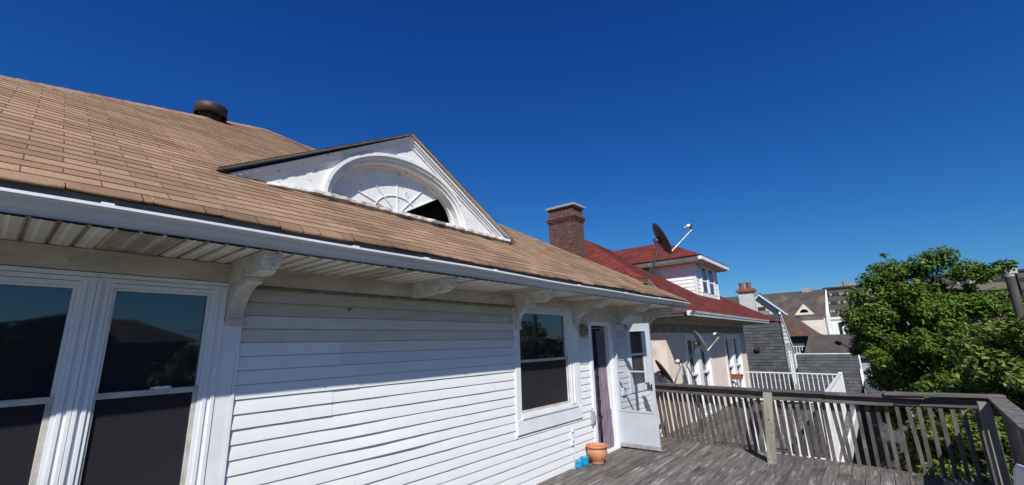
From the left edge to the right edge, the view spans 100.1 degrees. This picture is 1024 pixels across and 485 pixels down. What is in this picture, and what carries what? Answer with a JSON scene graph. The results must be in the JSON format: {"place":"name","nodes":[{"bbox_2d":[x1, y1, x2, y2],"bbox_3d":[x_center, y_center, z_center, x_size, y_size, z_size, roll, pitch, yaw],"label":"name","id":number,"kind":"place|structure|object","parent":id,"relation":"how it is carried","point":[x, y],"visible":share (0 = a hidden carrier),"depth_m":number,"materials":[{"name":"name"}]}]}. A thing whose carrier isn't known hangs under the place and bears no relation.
{"place":"outdoors","nodes":[
{"label":"outdoors","id":0,"kind":"place"},
{"bbox_2d":[0,0,1023,324],"label":"sky","id":1,"kind":"structure","parent":0,"point":[801,143],"materials":[{"name":"blue"}]},
{"bbox_2d":[584,239,782,436],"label":"stucco house","id":2,"kind":"structure","parent":0,"point":[690,276],"depth_m":14.11,"materials":[{"name":"beige paint"}]},
{"bbox_2d":[683,334,720,421],"bbox_3d":[5.364,3.747,12.216,0.220,2.210,2.370,-12,-17,38],"label":"window","id":3,"kind":"structure","parent":2,"relation":"in","point":[700,364],"depth_m":12.23,"materials":[{"name":"white paint"}]},
{"bbox_2d":[722,334,746,402],"bbox_3d":[7.899,4.389,15.209,0.220,2.210,2.420,-12,-17,38],"label":"window","id":4,"kind":"structure","parent":2,"relation":"in","point":[732,343],"depth_m":15.25,"materials":[{"name":"white paint"}]},
{"bbox_2d":[670,401,854,461],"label":"deck","id":5,"kind":"structure","parent":2,"relation":"attached to","point":[819,440],"depth_m":9.93,"materials":[{"name":"grey wood"}]},
{"bbox_2d":[655,358,682,436],"bbox_3d":[3.250,3.243,8.748,0.533,1.700,0.475,-12,-17,38],"label":"satellite dish","id":6,"kind":"object","parent":5,"relation":"on","point":[661,373],"visible":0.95,"depth_m":8.86,"materials":[{"name":"grey paint"}]},
{"bbox_2d":[686,331,719,433],"bbox_3d":[4.546,3.233,10.094,0.820,2.272,0.456,4,-14,-22],"label":"satellite dish","id":7,"kind":"object","parent":5,"relation":"on","point":[698,341],"visible":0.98,"depth_m":10.20,"materials":[{"name":"grey paint"}]},
{"bbox_2d":[732,371,845,461],"bbox_3d":[6.412,3.964,10.804,3.220,1.180,7.730,-12,-17,38],"label":"white railing","id":8,"kind":"object","parent":5,"relation":"on","point":[837,384],"visible":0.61,"depth_m":8.46,"materials":[{"name":"paint"}]},
{"bbox_2d":[730,374,743,379],"bbox_3d":[7.566,4.560,14.551,0.520,0.170,0.220,-12,-17,38],"label":"planter","id":9,"kind":"object","parent":8,"relation":"hanging from","point":[736,376],"visible":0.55,"depth_m":14.43,"materials":[{"name":"ceramic"}]},
{"bbox_2d":[841,410,858,461],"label":"deck fascia","id":10,"kind":"structure","parent":5,"relation":"attached to","point":[855,424],"depth_m":9.19,"materials":[{"name":"white paint"}]},
{"bbox_2d":[755,293,797,318],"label":"cream gable house","id":11,"kind":"structure","parent":0,"point":[769,305],"depth_m":35.70,"materials":[{"name":"white wood"}]},
{"bbox_2d":[724,287,832,334],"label":"cream house","id":12,"kind":"structure","parent":0,"point":[809,307],"depth_m":37.51,"materials":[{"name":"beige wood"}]},
{"bbox_2d":[781,314,822,370],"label":"brown roofed house","id":13,"kind":"structure","parent":0,"point":[799,331],"depth_m":27.60,"materials":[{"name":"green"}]},
{"bbox_2d":[830,317,847,333],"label":"white bay building","id":14,"kind":"structure","parent":0,"point":[837,328],"depth_m":37.84,"materials":[{"name":"paint"}]},
{"bbox_2d":[838,323,842,333],"bbox_3d":[28.883,7.555,37.650,0.230,1.000,0.050,-12,-17,38],"label":"window","id":15,"kind":"structure","parent":14,"relation":"in","point":[840,327],"depth_m":37.61,"materials":[{"name":"grey"}]},
{"bbox_2d":[822,276,875,316],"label":"apartment block","id":16,"kind":"structure","parent":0,"point":[837,301],"depth_m":111.19,"materials":[{"name":"brown brick"}]},
{"bbox_2d":[830,309,837,312],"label":"window","id":17,"kind":"structure","parent":16,"relation":"in","point":[833,310],"depth_m":111.15,"materials":[{"name":"grey glass"}]},
{"bbox_2d":[838,300,846,303],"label":"window","id":18,"kind":"structure","parent":16,"relation":"in","point":[842,301],"depth_m":110.35,"materials":[{"name":"grey glass"}]},
{"bbox_2d":[796,353,918,483],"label":"grey shingled wing","id":19,"kind":"structure","parent":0,"point":[848,366],"depth_m":20.62,"materials":[{"name":"grey wood"}]},
{"bbox_2d":[1013,464,1023,484],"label":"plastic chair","id":20,"kind":"object","parent":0,"point":[1018,474],"visible":1,"depth_m":2.73,"materials":[{"name":"white plastic"}]},
{"bbox_2d":[1015,269,1023,299],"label":"apartment block","id":21,"kind":"structure","parent":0,"point":[1019,276],"depth_m":92.20,"materials":[{"name":"brown brick"}]},
{"bbox_3d":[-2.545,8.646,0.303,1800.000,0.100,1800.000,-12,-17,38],"label":"ground","id":22,"kind":"structure","parent":0,"visible":0},
{"bbox_2d":[0,75,689,484],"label":"shingled house","id":23,"kind":"structure","parent":22,"relation":"on","point":[206,293],"depth_m":3.49,"materials":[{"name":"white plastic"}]},
{"bbox_2d":[0,265,98,484],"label":"window","id":24,"kind":"structure","parent":23,"relation":"in","point":[45,314],"depth_m":2.38,"materials":[{"name":"white plastic"}]},
{"bbox_2d":[58,273,229,484],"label":"window","id":25,"kind":"structure","parent":23,"relation":"in","point":[142,411],"depth_m":2.72,"materials":[{"name":"white plastic"}]},
{"bbox_2d":[515,306,582,435],"bbox_3d":[0.529,1.719,6.017,0.075,1.599,1.542,-12,-17,38],"label":"window","id":26,"kind":"structure","parent":23,"relation":"in","point":[542,393],"depth_m":5.98,"materials":[{"name":"white plastic"}]},
{"bbox_2d":[591,328,613,449],"bbox_3d":[1.452,2.400,7.103,0.076,1.938,0.645,-14,-18,41],"label":"door curtain","id":27,"kind":"object","parent":23,"relation":"hanging from","point":[604,421],"depth_m":7.14,"materials":[{"name":"purple fabric"}]},
{"bbox_2d":[611,323,660,450],"bbox_3d":[2.049,2.355,7.177,0.688,2.017,0.139,-12,-17,38],"label":"storm door","id":28,"kind":"structure","parent":23,"relation":"in","point":[638,429],"depth_m":7.05,"materials":[{"name":"metal"}]},
{"bbox_2d":[628,323,646,387],"bbox_3d":[2.400,2.151,8.249,0.040,1.180,0.660,-12,-17,38],"label":"window","id":29,"kind":"structure","parent":23,"relation":"in","point":[637,354],"depth_m":8.24,"materials":[{"name":"white plastic"}]},
{"bbox_2d":[636,223,692,288],"bbox_3d":[3.279,0.300,9.368,1.474,1.564,0.742,5,-15,-24],"label":"satellite dish","id":30,"kind":"object","parent":23,"relation":"attached to","point":[661,239],"visible":1,"depth_m":9.44,"materials":[{"name":"grey paint"}]},
{"bbox_2d":[537,436,994,484],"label":"deck","id":31,"kind":"structure","parent":23,"relation":"attached to","point":[700,464],"depth_m":5.71,"materials":[{"name":"grey wood"}]},
{"bbox_2d":[575,460,581,468],"bbox_3d":[0.941,3.125,6.023,0.100,0.096,0.100,-12,-17,38],"label":"candle cup","id":32,"kind":"object","parent":31,"relation":"on","point":[578,463],"visible":1,"depth_m":5.99,"materials":[{"name":"blue glass"}]},
{"bbox_2d":[580,456,588,466],"bbox_3d":[1.043,3.140,6.146,0.122,0.117,0.122,-12,-17,38],"label":"candle cup","id":33,"kind":"object","parent":31,"relation":"on","point":[584,460],"visible":0.93,"depth_m":6.10,"materials":[{"name":"blue glass"}]},
{"bbox_2d":[586,442,607,464],"bbox_3d":[1.248,3.096,6.273,0.320,0.250,0.320,-12,-17,38],"label":"flower pot","id":34,"kind":"object","parent":31,"relation":"on","point":[597,452],"visible":1,"depth_m":6.17,"materials":[{"name":"ceramic"}]},
{"bbox_2d":[683,443,699,456],"bbox_3d":[2.874,3.311,6.849,0.022,0.012,0.952,-11,-16,35],"label":"wood strip","id":35,"kind":"object","parent":31,"relation":"on","point":[689,451],"visible":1,"depth_m":6.79,"materials":[{"name":"grey wood"}]},
{"bbox_2d":[645,382,1011,484],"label":"deck railing","id":36,"kind":"object","parent":31,"relation":"on","point":[998,470],"visible":0.94,"depth_m":5.88,"materials":[{"name":"grey wood"}]},
{"bbox_2d":[987,398,1023,465],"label":"deck railing","id":37,"kind":"object","parent":31,"relation":"on","point":[1011,413],"visible":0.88,"depth_m":4.19,"materials":[{"name":"grey wood"}]},
{"bbox_2d":[735,282,756,310],"bbox_3d":[14.908,8.197,25.819,1.060,11.630,0.790,-12,-17,38],"label":"pot chimney","id":38,"kind":"object","parent":22,"relation":"on","point":[747,297],"visible":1,"depth_m":26.73,"materials":[{"name":"ceramic"}]},
{"bbox_2d":[743,307,800,403],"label":"grey gambrel house","id":39,"kind":"structure","parent":22,"relation":"on","point":[769,347],"depth_m":23.87,"materials":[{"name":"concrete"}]},
{"bbox_2d":[788,350,796,385],"bbox_3d":[15.728,7.016,24.016,0.060,1.850,0.800,-12,-17,38],"label":"window","id":40,"kind":"structure","parent":39,"relation":"in","point":[790,352],"depth_m":24.00,"materials":[{"name":"white paint"}]},
{"bbox_2d":[805,334,913,426],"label":"flat roofed building","id":41,"kind":"structure","parent":22,"relation":"on","point":[821,344],"depth_m":24.84,"materials":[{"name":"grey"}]},
{"bbox_2d":[834,246,1023,455],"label":"tree","id":42,"kind":"object","parent":22,"relation":"on","point":[902,354],"visible":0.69,"depth_m":13.94,"materials":[{"name":"green plant"}]},
{"bbox_2d":[892,351,1000,482],"bbox_3d":[11.127,6.385,9.357,3.750,7.781,5.075,-12,-17,38],"label":"tree","id":43,"kind":"object","parent":22,"relation":"on","point":[913,451],"visible":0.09,"depth_m":9.99,"materials":[{"name":"green plant"}]},
{"bbox_2d":[894,301,1023,479],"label":"tree","id":44,"kind":"object","parent":22,"relation":"on","point":[1001,366],"visible":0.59,"depth_m":8.53,"materials":[{"name":"green plant"}]},
{"bbox_2d":[916,422,1014,484],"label":"tree","id":45,"kind":"object","parent":22,"relation":"on","point":[978,445],"visible":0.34,"depth_m":7.92,"materials":[{"name":"green plant"}]},
{"bbox_2d":[914,268,1017,329],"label":"apartment block","id":46,"kind":"structure","parent":22,"relation":"on","point":[999,283],"depth_m":94.74,"materials":[{"name":"brown brick"}]},
{"bbox_2d":[957,281,967,284],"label":"window","id":47,"kind":"structure","parent":46,"relation":"in","point":[962,282],"depth_m":97.22,"materials":[{"name":"grey glass"}]},
{"bbox_2d":[994,278,1004,281],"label":"window","id":48,"kind":"structure","parent":46,"relation":"in","point":[997,279],"depth_m":93.68,"materials":[{"name":"grey"}]},
{"bbox_2d":[1003,274,1023,344],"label":"utility pole","id":49,"kind":"object","parent":22,"relation":"on","point":[1014,294],"visible":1,"depth_m":8.38,"materials":[{"name":"grey wood"}]}
]}

